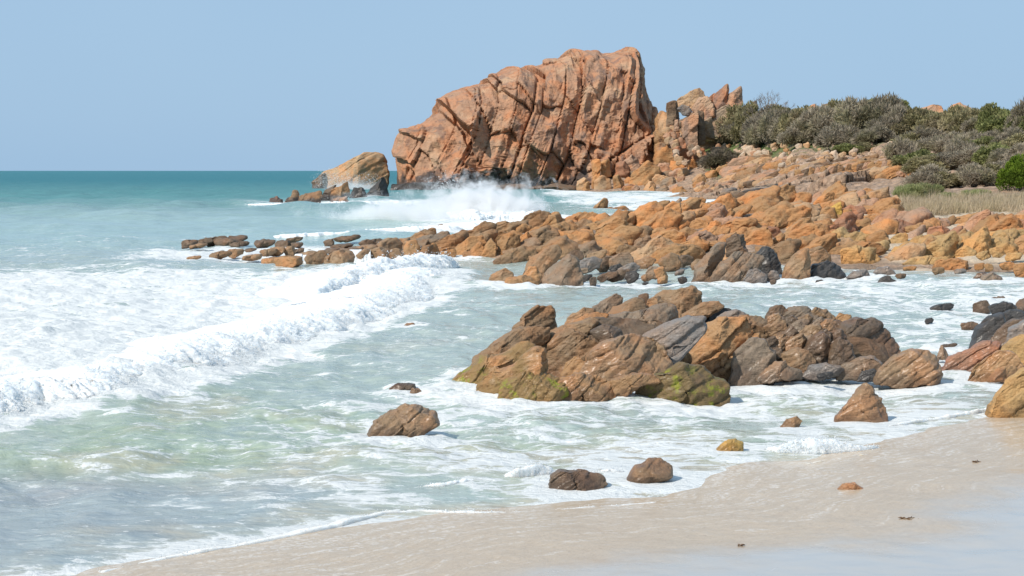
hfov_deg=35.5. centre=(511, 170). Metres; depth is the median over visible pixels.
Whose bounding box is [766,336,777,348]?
outcrop stone
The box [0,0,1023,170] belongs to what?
sky
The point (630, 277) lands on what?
inlet stone
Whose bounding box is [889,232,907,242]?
boulder
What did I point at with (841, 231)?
boulder
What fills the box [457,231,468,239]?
boulder
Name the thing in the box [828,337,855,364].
outcrop stone
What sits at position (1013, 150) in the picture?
shrub
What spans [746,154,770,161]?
rock ledge
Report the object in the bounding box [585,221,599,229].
boulder
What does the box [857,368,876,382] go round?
rock
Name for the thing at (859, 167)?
rock ledge
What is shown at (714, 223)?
boulder
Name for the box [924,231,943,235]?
boulder
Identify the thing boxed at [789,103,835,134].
shrub
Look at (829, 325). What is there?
outcrop stone
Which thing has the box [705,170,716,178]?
tumbled rock
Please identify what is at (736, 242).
boulder
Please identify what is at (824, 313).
outcrop stone
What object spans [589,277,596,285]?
rock
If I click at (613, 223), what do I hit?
boulder
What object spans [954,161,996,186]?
shrub
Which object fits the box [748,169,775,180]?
rock ledge
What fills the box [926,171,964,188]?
shrub
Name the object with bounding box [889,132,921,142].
shrub
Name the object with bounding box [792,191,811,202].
boulder
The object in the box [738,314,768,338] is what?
outcrop stone
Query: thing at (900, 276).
boulder
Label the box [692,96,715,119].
crag
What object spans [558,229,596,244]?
boulder
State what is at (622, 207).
boulder
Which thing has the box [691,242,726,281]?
boulder
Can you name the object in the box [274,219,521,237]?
swell
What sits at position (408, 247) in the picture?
reef rock
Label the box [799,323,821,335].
outcrop stone
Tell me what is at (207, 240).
reef rock
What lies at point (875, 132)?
shrub
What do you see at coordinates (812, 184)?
hillside
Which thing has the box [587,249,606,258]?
inlet stone
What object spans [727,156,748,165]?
rock ledge
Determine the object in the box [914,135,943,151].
shrub
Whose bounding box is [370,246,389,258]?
reef rock
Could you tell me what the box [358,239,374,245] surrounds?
reef rock
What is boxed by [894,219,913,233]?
boulder
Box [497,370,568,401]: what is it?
outcrop stone
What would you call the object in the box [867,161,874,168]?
rock ledge
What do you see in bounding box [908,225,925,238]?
boulder
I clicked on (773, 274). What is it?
boulder
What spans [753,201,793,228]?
boulder
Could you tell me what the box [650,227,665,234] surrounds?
boulder
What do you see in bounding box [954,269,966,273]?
boulder
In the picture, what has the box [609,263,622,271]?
inlet stone
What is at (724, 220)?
boulder
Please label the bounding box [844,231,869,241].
boulder
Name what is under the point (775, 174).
rock ledge
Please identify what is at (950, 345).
rock
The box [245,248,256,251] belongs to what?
reef rock
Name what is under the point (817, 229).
boulder
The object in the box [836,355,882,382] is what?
outcrop stone
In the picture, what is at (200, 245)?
reef rock
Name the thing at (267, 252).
reef rock
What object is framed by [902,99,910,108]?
shrub
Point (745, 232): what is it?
boulder
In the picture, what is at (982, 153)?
shrub
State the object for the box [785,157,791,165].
stone
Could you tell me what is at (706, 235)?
boulder
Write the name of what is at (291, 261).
reef rock
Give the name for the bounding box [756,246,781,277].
boulder
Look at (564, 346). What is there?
outcrop stone
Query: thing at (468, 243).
boulder
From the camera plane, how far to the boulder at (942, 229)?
67.49 m
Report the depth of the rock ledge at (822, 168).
162.87 m
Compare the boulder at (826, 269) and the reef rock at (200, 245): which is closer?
the boulder at (826, 269)
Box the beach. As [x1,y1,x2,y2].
[71,266,1023,575]
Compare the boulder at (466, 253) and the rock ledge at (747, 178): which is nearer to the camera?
the boulder at (466, 253)
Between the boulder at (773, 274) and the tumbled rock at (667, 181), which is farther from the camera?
the tumbled rock at (667, 181)
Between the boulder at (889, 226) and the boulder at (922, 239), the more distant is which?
the boulder at (889, 226)
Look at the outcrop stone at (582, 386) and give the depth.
24.89 m
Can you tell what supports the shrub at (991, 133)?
on the hillside
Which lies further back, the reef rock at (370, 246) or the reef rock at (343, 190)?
the reef rock at (343, 190)
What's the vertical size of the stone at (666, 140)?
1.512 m
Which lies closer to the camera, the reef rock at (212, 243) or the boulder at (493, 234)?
the boulder at (493, 234)
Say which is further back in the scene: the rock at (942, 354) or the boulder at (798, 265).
the boulder at (798, 265)
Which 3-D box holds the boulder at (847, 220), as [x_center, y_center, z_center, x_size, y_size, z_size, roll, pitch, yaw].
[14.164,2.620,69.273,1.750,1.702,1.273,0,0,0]
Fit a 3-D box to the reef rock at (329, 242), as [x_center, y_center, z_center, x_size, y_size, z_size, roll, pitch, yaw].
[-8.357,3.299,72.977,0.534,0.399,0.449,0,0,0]
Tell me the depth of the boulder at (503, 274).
48.50 m
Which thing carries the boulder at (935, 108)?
on the hillside
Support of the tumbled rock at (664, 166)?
on the hillside
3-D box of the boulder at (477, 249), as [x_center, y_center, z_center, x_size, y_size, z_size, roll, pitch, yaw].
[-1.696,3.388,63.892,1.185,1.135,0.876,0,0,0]
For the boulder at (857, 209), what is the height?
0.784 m
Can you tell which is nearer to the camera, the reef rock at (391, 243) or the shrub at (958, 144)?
the reef rock at (391, 243)
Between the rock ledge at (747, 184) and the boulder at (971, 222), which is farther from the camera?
the rock ledge at (747, 184)
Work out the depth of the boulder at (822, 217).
72.97 m
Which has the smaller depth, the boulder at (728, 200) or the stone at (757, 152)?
the boulder at (728, 200)
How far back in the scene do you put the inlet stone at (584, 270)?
53.73 m
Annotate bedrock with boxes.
[584,317,682,361]
[766,317,889,363]
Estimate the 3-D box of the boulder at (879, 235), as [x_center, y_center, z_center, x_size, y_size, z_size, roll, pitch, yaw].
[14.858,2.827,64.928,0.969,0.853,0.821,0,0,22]
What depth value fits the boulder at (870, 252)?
59.17 m
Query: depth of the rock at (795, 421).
21.98 m
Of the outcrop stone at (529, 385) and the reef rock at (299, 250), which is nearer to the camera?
the outcrop stone at (529, 385)
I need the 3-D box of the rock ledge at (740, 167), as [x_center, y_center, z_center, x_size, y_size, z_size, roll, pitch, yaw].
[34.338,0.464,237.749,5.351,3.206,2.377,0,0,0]
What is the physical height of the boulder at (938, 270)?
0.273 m
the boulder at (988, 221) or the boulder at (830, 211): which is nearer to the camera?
the boulder at (988, 221)
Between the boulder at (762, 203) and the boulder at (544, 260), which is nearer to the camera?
the boulder at (544, 260)
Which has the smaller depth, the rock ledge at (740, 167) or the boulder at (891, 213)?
the boulder at (891, 213)
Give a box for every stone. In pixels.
[452,341,535,383]
[471,325,550,363]
[476,346,547,393]
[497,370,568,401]
[512,305,556,329]
[542,317,598,347]
[546,328,598,377]
[558,372,615,401]
[560,356,584,376]
[564,307,595,324]
[569,312,608,322]
[578,333,672,380]
[580,256,601,273]
[581,268,588,272]
[583,274,592,281]
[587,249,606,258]
[590,324,622,341]
[592,293,622,312]
[597,256,611,272]
[597,271,618,282]
[607,269,630,281]
[608,297,645,313]
[608,303,678,326]
[609,252,633,266]
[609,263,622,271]
[610,372,660,396]
[618,262,639,270]
[624,271,638,283]
[634,256,655,268]
[635,362,730,406]
[638,293,648,304]
[641,274,653,281]
[642,315,706,364]
[645,266,657,279]
[646,296,671,307]
[653,285,701,317]
[654,266,667,283]
[658,253,681,271]
[662,127,670,134]
[663,132,671,138]
[664,137,671,144]
[669,131,676,139]
[674,269,684,275]
[675,156,683,165]
[678,139,684,145]
[678,276,686,283]
[679,255,693,267]
[680,301,724,317]
[683,316,760,381]
[687,144,694,150]
[687,151,692,156]
[690,259,701,269]
[691,145,700,154]
[705,308,730,322]
[716,309,748,317]
[728,337,776,385]
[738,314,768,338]
[739,152,748,156]
[743,145,755,155]
[753,150,762,155]
[756,360,802,383]
[761,149,772,155]
[763,318,786,336]
[764,305,787,318]
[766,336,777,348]
[767,313,781,323]
[770,142,779,150]
[773,348,782,360]
[776,325,797,336]
[776,334,789,350]
[778,152,787,157]
[778,162,785,167]
[780,347,815,381]
[782,306,818,320]
[782,315,797,328]
[784,332,806,350]
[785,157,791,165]
[791,319,809,333]
[795,143,802,148]
[798,313,813,323]
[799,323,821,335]
[802,362,844,380]
[803,142,809,147]
[803,331,830,363]
[804,334,812,345]
[811,307,835,319]
[812,316,823,323]
[818,328,831,337]
[820,319,836,331]
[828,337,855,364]
[829,150,838,160]
[830,329,845,342]
[834,317,900,356]
[835,313,851,321]
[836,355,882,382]
[838,152,845,157]
[849,147,857,155]
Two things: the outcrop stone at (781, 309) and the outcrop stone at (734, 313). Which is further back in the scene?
the outcrop stone at (781, 309)
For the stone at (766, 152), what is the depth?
247.20 m
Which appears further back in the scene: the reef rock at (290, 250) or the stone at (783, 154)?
the stone at (783, 154)
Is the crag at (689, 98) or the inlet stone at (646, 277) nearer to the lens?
the inlet stone at (646, 277)
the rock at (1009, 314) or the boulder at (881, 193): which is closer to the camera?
the rock at (1009, 314)
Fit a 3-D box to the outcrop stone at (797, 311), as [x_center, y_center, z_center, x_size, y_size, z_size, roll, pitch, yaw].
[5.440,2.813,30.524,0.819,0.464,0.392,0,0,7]
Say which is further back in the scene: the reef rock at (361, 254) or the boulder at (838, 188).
the boulder at (838, 188)
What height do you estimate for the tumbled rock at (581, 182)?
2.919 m
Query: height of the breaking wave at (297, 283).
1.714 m
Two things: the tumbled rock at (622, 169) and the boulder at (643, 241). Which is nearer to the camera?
the boulder at (643, 241)
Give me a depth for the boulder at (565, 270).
48.64 m
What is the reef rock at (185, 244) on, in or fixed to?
on the sea
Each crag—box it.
[651,111,673,165]
[662,112,716,148]
[666,100,679,126]
[673,119,678,131]
[677,88,704,109]
[677,105,691,116]
[680,111,698,149]
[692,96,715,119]
[698,110,705,145]
[704,117,714,140]
[712,105,732,137]
[713,84,728,109]
[727,86,742,106]
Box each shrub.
[697,137,728,143]
[697,146,740,168]
[714,104,741,142]
[718,122,743,142]
[729,100,758,143]
[739,114,762,145]
[742,110,770,146]
[749,102,787,118]
[755,107,791,142]
[758,104,793,124]
[766,115,789,140]
[775,105,817,132]
[775,124,816,145]
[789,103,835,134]
[812,121,863,146]
[826,98,842,107]
[829,95,875,128]
[832,143,864,154]
[849,123,897,143]
[850,91,907,128]
[852,141,877,151]
[863,113,892,128]
[881,135,920,160]
[884,102,911,136]
[886,113,916,134]
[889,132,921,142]
[890,149,937,165]
[891,183,928,199]
[899,124,947,139]
[900,154,952,173]
[900,163,954,186]
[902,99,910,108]
[904,106,934,130]
[911,112,933,132]
[912,182,945,196]
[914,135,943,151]
[914,151,967,170]
[920,109,947,128]
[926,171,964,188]
[929,130,960,152]
[934,191,957,197]
[937,103,974,133]
[942,128,981,151]
[944,136,981,153]
[946,144,987,169]
[947,107,981,133]
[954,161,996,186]
[960,115,977,133]
[960,188,992,195]
[967,136,993,145]
[970,128,1005,140]
[971,141,1009,164]
[973,101,1012,133]
[977,110,1011,133]
[977,163,1000,185]
[984,158,1009,168]
[986,147,1009,163]
[988,125,1023,143]
[995,153,1023,190]
[1000,133,1023,146]
[1001,97,1023,132]
[1003,141,1023,161]
[1006,116,1023,130]
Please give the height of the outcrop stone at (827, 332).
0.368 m
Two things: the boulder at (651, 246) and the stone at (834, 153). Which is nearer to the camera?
the boulder at (651, 246)
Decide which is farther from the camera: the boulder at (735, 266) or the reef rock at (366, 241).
the reef rock at (366, 241)
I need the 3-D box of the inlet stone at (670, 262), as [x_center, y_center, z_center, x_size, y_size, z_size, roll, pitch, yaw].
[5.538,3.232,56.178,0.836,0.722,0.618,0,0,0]
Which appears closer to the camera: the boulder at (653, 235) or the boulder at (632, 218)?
the boulder at (653, 235)
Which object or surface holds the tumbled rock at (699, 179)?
on the hillside
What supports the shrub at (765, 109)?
on the hillside
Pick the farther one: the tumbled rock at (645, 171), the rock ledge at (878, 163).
the tumbled rock at (645, 171)
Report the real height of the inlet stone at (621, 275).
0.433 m
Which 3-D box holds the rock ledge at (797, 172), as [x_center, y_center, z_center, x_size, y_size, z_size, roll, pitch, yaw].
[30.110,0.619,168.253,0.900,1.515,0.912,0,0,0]
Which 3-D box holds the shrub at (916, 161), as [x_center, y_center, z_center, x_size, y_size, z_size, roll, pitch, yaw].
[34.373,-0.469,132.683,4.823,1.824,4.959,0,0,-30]
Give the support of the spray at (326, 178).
on the sea
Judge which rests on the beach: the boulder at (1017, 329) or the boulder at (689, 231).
the boulder at (1017, 329)
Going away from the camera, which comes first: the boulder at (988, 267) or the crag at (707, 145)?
the boulder at (988, 267)
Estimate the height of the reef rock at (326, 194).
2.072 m
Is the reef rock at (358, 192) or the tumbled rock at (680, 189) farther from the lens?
the tumbled rock at (680, 189)
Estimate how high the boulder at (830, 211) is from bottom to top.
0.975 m
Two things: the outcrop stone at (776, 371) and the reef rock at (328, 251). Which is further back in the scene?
the reef rock at (328, 251)
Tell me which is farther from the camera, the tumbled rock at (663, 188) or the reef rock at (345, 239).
the tumbled rock at (663, 188)
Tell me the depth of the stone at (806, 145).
230.13 m
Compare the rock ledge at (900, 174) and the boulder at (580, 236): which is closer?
the boulder at (580, 236)
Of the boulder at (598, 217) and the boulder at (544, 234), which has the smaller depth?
the boulder at (544, 234)
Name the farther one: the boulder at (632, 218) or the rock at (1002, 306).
the boulder at (632, 218)
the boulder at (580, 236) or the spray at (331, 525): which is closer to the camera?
the spray at (331, 525)
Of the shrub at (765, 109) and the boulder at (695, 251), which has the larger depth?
the shrub at (765, 109)
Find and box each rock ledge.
[714,180,735,186]
[716,164,727,174]
[717,173,735,182]
[718,191,739,195]
[719,165,739,177]
[721,187,736,192]
[726,163,755,174]
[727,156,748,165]
[731,166,757,180]
[731,192,744,197]
[732,167,751,172]
[737,176,749,188]
[741,188,763,192]
[743,157,772,164]
[743,180,754,187]
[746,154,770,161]
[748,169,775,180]
[748,184,774,188]
[751,170,777,179]
[752,176,772,186]
[756,162,766,172]
[762,161,783,169]
[765,170,779,176]
[768,156,786,161]
[778,165,799,173]
[782,173,803,183]
[790,155,812,162]
[794,169,801,175]
[799,159,826,169]
[803,168,808,175]
[808,167,814,175]
[814,161,832,165]
[816,155,833,160]
[819,166,825,171]
[827,165,833,173]
[832,157,847,162]
[832,164,838,172]
[837,164,844,172]
[844,164,851,170]
[849,158,875,161]
[851,163,858,171]
[854,160,870,163]
[856,163,863,170]
[861,153,878,158]
[862,162,869,169]
[864,169,873,182]
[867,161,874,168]
[868,166,897,178]
[874,164,901,178]
[875,160,881,166]
[896,171,907,176]
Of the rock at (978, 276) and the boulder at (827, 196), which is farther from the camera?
the boulder at (827, 196)
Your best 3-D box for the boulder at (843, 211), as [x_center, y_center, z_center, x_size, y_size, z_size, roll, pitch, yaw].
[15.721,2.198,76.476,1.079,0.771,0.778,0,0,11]
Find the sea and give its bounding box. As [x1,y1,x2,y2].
[0,171,1023,575]
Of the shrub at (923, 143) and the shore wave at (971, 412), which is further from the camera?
the shrub at (923, 143)
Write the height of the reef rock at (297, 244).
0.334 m
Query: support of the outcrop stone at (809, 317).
on the outcrop stone at (799, 325)
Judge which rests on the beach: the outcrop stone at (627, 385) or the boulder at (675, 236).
the outcrop stone at (627, 385)
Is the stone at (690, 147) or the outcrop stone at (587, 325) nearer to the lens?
the outcrop stone at (587, 325)
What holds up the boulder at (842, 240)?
on the beach
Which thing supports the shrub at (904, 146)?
on the hillside
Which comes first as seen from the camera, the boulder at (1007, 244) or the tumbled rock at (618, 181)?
the boulder at (1007, 244)
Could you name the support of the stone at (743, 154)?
on the hillside
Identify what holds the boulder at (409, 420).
in the sea
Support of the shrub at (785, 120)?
on the hillside
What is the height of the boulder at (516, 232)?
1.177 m
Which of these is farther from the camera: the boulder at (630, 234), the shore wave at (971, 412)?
the boulder at (630, 234)
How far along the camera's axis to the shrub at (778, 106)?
260.39 m
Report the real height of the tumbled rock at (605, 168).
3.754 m
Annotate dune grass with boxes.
[898,188,1023,214]
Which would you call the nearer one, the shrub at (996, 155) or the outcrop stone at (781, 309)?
the outcrop stone at (781, 309)
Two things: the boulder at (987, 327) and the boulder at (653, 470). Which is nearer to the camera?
the boulder at (653, 470)
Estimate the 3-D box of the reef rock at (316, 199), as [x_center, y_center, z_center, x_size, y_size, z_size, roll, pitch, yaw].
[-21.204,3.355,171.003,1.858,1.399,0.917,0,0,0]
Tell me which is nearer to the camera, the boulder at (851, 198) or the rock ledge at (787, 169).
the boulder at (851, 198)
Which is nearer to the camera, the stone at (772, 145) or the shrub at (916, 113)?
the shrub at (916, 113)
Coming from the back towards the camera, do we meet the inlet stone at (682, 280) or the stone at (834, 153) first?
the stone at (834, 153)
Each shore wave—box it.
[100,502,655,572]
[419,464,623,486]
[764,437,878,453]
[806,454,866,463]
[888,408,985,425]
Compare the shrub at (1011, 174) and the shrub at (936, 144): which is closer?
the shrub at (1011, 174)
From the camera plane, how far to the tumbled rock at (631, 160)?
286.43 m
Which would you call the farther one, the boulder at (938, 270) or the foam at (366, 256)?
the foam at (366, 256)
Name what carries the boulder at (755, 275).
in the sea
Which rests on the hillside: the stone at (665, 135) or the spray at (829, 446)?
the stone at (665, 135)
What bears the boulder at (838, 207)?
on the hillside
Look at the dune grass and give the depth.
80.31 m
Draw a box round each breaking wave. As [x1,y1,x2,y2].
[0,266,445,411]
[255,252,458,300]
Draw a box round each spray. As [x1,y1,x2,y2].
[0,260,471,432]
[97,504,623,571]
[289,244,458,296]
[309,165,437,193]
[323,170,562,218]
[420,456,623,486]
[763,431,878,454]
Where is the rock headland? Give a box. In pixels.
[391,47,657,188]
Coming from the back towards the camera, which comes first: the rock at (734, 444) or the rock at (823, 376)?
the rock at (823, 376)
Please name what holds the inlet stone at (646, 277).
in the sea
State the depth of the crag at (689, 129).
277.95 m
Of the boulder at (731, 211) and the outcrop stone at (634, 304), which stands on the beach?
the outcrop stone at (634, 304)
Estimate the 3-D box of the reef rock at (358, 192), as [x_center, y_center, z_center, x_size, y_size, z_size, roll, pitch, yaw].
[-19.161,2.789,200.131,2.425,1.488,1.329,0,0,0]
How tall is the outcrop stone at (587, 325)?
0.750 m
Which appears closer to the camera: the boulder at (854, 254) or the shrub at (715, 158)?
the boulder at (854, 254)
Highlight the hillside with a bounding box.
[308,140,1023,272]
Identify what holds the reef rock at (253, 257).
on the sea
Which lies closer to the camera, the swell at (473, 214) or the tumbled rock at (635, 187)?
the swell at (473, 214)
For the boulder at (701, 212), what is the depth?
76.60 m
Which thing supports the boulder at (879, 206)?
on the hillside
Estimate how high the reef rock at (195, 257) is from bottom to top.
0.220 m
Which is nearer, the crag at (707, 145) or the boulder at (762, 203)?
the boulder at (762, 203)
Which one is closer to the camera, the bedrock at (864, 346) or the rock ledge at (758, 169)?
the bedrock at (864, 346)
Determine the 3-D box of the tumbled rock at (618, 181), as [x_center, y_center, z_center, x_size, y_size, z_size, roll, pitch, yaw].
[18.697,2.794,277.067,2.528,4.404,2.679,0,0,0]
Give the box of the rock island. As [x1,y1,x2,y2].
[323,152,389,188]
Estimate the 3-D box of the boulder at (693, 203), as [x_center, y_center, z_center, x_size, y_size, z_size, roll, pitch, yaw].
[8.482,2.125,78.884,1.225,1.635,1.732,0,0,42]
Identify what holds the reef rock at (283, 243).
in the sea
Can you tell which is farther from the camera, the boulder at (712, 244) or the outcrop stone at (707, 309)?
the boulder at (712, 244)
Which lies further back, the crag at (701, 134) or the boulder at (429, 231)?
the crag at (701, 134)
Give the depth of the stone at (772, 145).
250.19 m
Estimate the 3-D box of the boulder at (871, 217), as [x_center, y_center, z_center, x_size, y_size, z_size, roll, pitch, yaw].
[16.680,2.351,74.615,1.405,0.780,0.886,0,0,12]
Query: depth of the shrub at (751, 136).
262.22 m
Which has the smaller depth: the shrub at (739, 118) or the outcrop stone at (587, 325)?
the outcrop stone at (587, 325)
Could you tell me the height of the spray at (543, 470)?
0.427 m
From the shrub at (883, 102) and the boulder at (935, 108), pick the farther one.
the boulder at (935, 108)
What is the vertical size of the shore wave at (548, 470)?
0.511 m
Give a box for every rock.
[181,240,197,248]
[186,255,200,259]
[189,243,207,249]
[198,238,213,243]
[205,236,226,246]
[209,250,231,259]
[214,235,247,245]
[228,249,244,258]
[230,241,249,246]
[242,254,261,260]
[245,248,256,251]
[254,239,275,248]
[259,248,277,256]
[261,257,276,263]
[269,196,279,201]
[271,246,284,255]
[274,240,289,246]
[274,255,302,267]
[284,246,295,255]
[285,190,323,201]
[286,236,302,242]
[287,190,299,201]
[289,242,302,247]
[295,248,303,253]
[298,250,316,254]
[304,250,327,264]
[310,196,320,202]
[311,173,327,188]
[322,185,335,200]
[323,239,334,245]
[324,253,331,263]
[325,248,339,254]
[330,181,349,200]
[330,196,348,201]
[330,243,353,247]
[330,249,354,263]
[333,234,360,242]
[349,187,366,197]
[356,248,371,258]
[357,244,377,248]
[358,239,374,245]
[366,177,388,195]
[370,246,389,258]
[371,238,382,243]
[376,237,402,249]
[389,248,402,258]
[389,383,415,389]
[391,182,450,189]
[399,238,410,246]
[403,239,419,255]
[410,387,420,393]
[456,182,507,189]
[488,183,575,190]
[576,177,589,190]
[583,181,589,190]
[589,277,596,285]
[591,158,600,188]
[594,175,611,189]
[601,159,611,177]
[613,174,623,188]
[615,161,629,177]
[624,154,639,166]
[624,186,632,190]
[629,160,660,185]
[629,164,639,170]
[631,185,639,189]
[643,181,655,189]
[647,186,655,190]
[652,174,664,183]
[657,185,668,191]
[658,162,669,171]
[659,176,675,186]
[661,170,671,176]
[668,168,681,177]
[669,161,685,170]
[672,146,705,160]
[672,186,686,192]
[677,168,688,176]
[677,176,684,181]
[687,158,698,169]
[692,173,706,182]
[692,176,706,187]
[694,185,704,191]
[699,188,712,194]
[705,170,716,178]
[713,184,723,190]
[716,438,743,450]
[770,279,776,284]
[780,416,801,426]
[816,372,832,380]
[837,482,862,489]
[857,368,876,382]
[873,266,895,274]
[878,275,895,281]
[924,317,933,323]
[930,303,953,310]
[937,345,947,359]
[941,340,1001,371]
[943,343,956,347]
[960,321,977,329]
[972,300,989,313]
[973,272,986,278]
[980,272,1002,279]
[986,365,1018,382]
[988,301,1016,313]
[990,318,1023,345]
[1003,309,1023,320]
[1015,298,1023,310]
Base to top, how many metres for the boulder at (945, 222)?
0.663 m
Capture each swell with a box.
[248,200,425,205]
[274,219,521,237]
[416,209,533,220]
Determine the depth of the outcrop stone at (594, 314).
28.05 m
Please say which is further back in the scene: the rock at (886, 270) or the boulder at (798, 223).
the boulder at (798, 223)
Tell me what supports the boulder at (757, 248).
on the hillside
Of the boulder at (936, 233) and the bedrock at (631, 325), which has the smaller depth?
the bedrock at (631, 325)
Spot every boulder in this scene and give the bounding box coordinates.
[367,403,439,436]
[402,231,449,248]
[407,227,436,239]
[420,244,433,253]
[430,243,439,254]
[435,233,463,251]
[440,248,456,256]
[455,229,498,247]
[455,235,486,254]
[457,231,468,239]
[462,251,471,256]
[464,221,496,239]
[470,241,483,255]
[481,238,496,256]
[489,268,513,280]
[493,245,537,263]
[494,231,506,242]
[496,220,528,232]
[496,230,522,246]
[497,232,520,254]
[502,237,541,253]
[505,275,539,284]
[515,223,531,232]
[520,231,530,242]
[521,210,550,227]
[522,245,561,282]
[523,266,541,283]
[529,225,559,244]
[530,235,579,259]
[540,212,562,226]
[542,254,584,285]
[548,469,607,490]
[550,223,565,230]
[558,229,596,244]
[559,222,570,230]
[561,217,576,221]
[561,219,576,230]
[565,211,597,220]
[569,250,583,259]
[574,218,592,227]
[577,212,609,221]
[577,226,589,230]
[578,240,601,257]
[582,236,627,255]
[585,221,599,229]
[593,198,608,207]
[594,225,643,244]
[595,216,628,233]
[600,209,628,223]
[608,206,629,209]
[616,244,641,253]
[626,457,672,483]
[627,213,635,223]
[629,201,663,226]
[630,235,673,260]
[633,235,651,246]
[639,225,652,237]
[640,208,683,230]
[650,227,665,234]
[650,227,674,237]
[650,243,705,263]
[653,229,687,243]
[659,200,669,206]
[664,201,681,212]
[678,220,690,229]
[679,226,697,235]
[680,236,709,251]
[681,197,701,213]
[682,211,695,221]
[686,230,718,240]
[688,208,708,217]
[689,215,712,228]
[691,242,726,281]
[700,202,712,208]
[704,205,727,217]
[706,220,721,228]
[706,240,725,251]
[707,251,764,282]
[708,203,721,210]
[708,226,730,234]
[711,193,737,209]
[713,215,742,224]
[718,217,757,232]
[718,228,750,241]
[725,233,747,256]
[726,208,734,216]
[733,195,780,213]
[733,205,752,216]
[736,185,781,203]
[736,226,756,231]
[742,268,766,283]
[745,226,773,245]
[750,211,762,216]
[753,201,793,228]
[755,245,768,250]
[756,223,768,227]
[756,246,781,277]
[762,225,780,236]
[767,270,779,280]
[769,238,801,263]
[773,232,784,243]
[780,184,795,202]
[781,205,811,228]
[781,248,810,279]
[784,217,813,239]
[787,223,835,238]
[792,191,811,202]
[794,202,821,216]
[798,234,818,248]
[804,233,837,251]
[809,246,829,264]
[810,260,845,278]
[811,188,826,202]
[813,192,834,204]
[814,218,834,225]
[815,214,830,220]
[820,200,844,208]
[820,207,836,218]
[822,180,847,199]
[829,241,885,255]
[831,202,841,214]
[831,226,849,237]
[832,192,860,207]
[834,211,856,232]
[834,383,887,422]
[835,237,852,246]
[836,209,851,218]
[840,245,880,263]
[842,204,866,213]
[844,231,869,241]
[846,269,869,278]
[856,190,865,196]
[856,198,878,205]
[856,212,863,219]
[856,218,870,229]
[859,194,870,200]
[860,218,898,234]
[863,247,876,260]
[864,197,900,213]
[864,213,880,221]
[865,230,888,241]
[867,186,890,198]
[871,208,897,223]
[873,348,942,388]
[876,240,889,250]
[880,204,904,212]
[884,242,925,260]
[888,245,902,254]
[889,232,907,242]
[892,207,932,224]
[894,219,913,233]
[895,273,905,278]
[899,234,923,245]
[902,255,948,264]
[903,266,916,270]
[904,222,932,232]
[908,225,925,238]
[917,234,962,244]
[922,104,942,112]
[923,217,941,226]
[923,236,936,244]
[924,230,959,257]
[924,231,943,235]
[927,226,949,233]
[932,258,968,269]
[932,267,944,274]
[937,217,950,226]
[945,226,962,233]
[948,215,957,225]
[954,227,991,257]
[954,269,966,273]
[955,212,978,223]
[955,245,975,257]
[957,228,967,235]
[959,231,973,242]
[963,209,990,229]
[968,312,1006,348]
[968,350,1023,382]
[969,213,1005,230]
[974,263,984,270]
[976,251,990,260]
[984,263,993,271]
[985,367,1023,417]
[988,213,1022,231]
[989,247,1004,257]
[991,228,1020,238]
[991,235,1018,253]
[999,262,1014,270]
[1000,334,1023,365]
[1003,320,1023,344]
[1005,252,1022,260]
[1013,263,1023,276]
[1014,215,1023,218]
[1014,235,1023,253]
[1018,229,1023,235]
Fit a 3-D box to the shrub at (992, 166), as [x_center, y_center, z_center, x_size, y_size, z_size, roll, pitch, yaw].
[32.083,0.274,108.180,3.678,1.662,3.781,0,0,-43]
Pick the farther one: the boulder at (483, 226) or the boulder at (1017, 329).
the boulder at (483, 226)
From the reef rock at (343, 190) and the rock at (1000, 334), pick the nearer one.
the rock at (1000, 334)
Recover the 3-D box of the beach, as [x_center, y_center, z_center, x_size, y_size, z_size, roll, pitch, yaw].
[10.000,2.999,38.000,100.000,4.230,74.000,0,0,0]
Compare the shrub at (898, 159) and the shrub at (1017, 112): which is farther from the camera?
the shrub at (1017, 112)
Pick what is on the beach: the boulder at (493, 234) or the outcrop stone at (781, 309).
the outcrop stone at (781, 309)
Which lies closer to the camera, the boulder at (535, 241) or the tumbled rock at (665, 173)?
the boulder at (535, 241)
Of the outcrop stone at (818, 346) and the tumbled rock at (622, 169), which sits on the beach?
the outcrop stone at (818, 346)
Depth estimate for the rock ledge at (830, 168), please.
161.42 m
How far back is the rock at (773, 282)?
49.31 m
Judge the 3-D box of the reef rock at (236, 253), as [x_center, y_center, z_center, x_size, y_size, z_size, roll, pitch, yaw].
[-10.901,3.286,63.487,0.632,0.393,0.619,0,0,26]
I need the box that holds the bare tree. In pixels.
[742,91,794,142]
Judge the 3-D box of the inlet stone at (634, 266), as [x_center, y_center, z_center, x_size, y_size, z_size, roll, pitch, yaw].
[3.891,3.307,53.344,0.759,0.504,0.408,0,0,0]
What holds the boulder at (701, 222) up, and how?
on the hillside
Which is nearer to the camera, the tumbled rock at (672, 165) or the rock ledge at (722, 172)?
the rock ledge at (722, 172)
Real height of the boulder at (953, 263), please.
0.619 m
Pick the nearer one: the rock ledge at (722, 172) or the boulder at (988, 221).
the boulder at (988, 221)
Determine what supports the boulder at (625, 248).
on the hillside
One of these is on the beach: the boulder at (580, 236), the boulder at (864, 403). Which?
the boulder at (864, 403)
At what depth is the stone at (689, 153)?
275.90 m
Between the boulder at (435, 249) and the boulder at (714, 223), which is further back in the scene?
the boulder at (714, 223)
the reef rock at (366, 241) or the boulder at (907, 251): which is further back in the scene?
the reef rock at (366, 241)
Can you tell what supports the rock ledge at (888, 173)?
on the hillside
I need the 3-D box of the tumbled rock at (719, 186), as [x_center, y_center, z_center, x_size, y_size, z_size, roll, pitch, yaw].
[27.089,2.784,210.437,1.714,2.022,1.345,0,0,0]
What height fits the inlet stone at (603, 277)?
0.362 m
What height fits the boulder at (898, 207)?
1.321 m
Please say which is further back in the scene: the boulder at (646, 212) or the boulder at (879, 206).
the boulder at (879, 206)
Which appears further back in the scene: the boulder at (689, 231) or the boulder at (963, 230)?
the boulder at (689, 231)

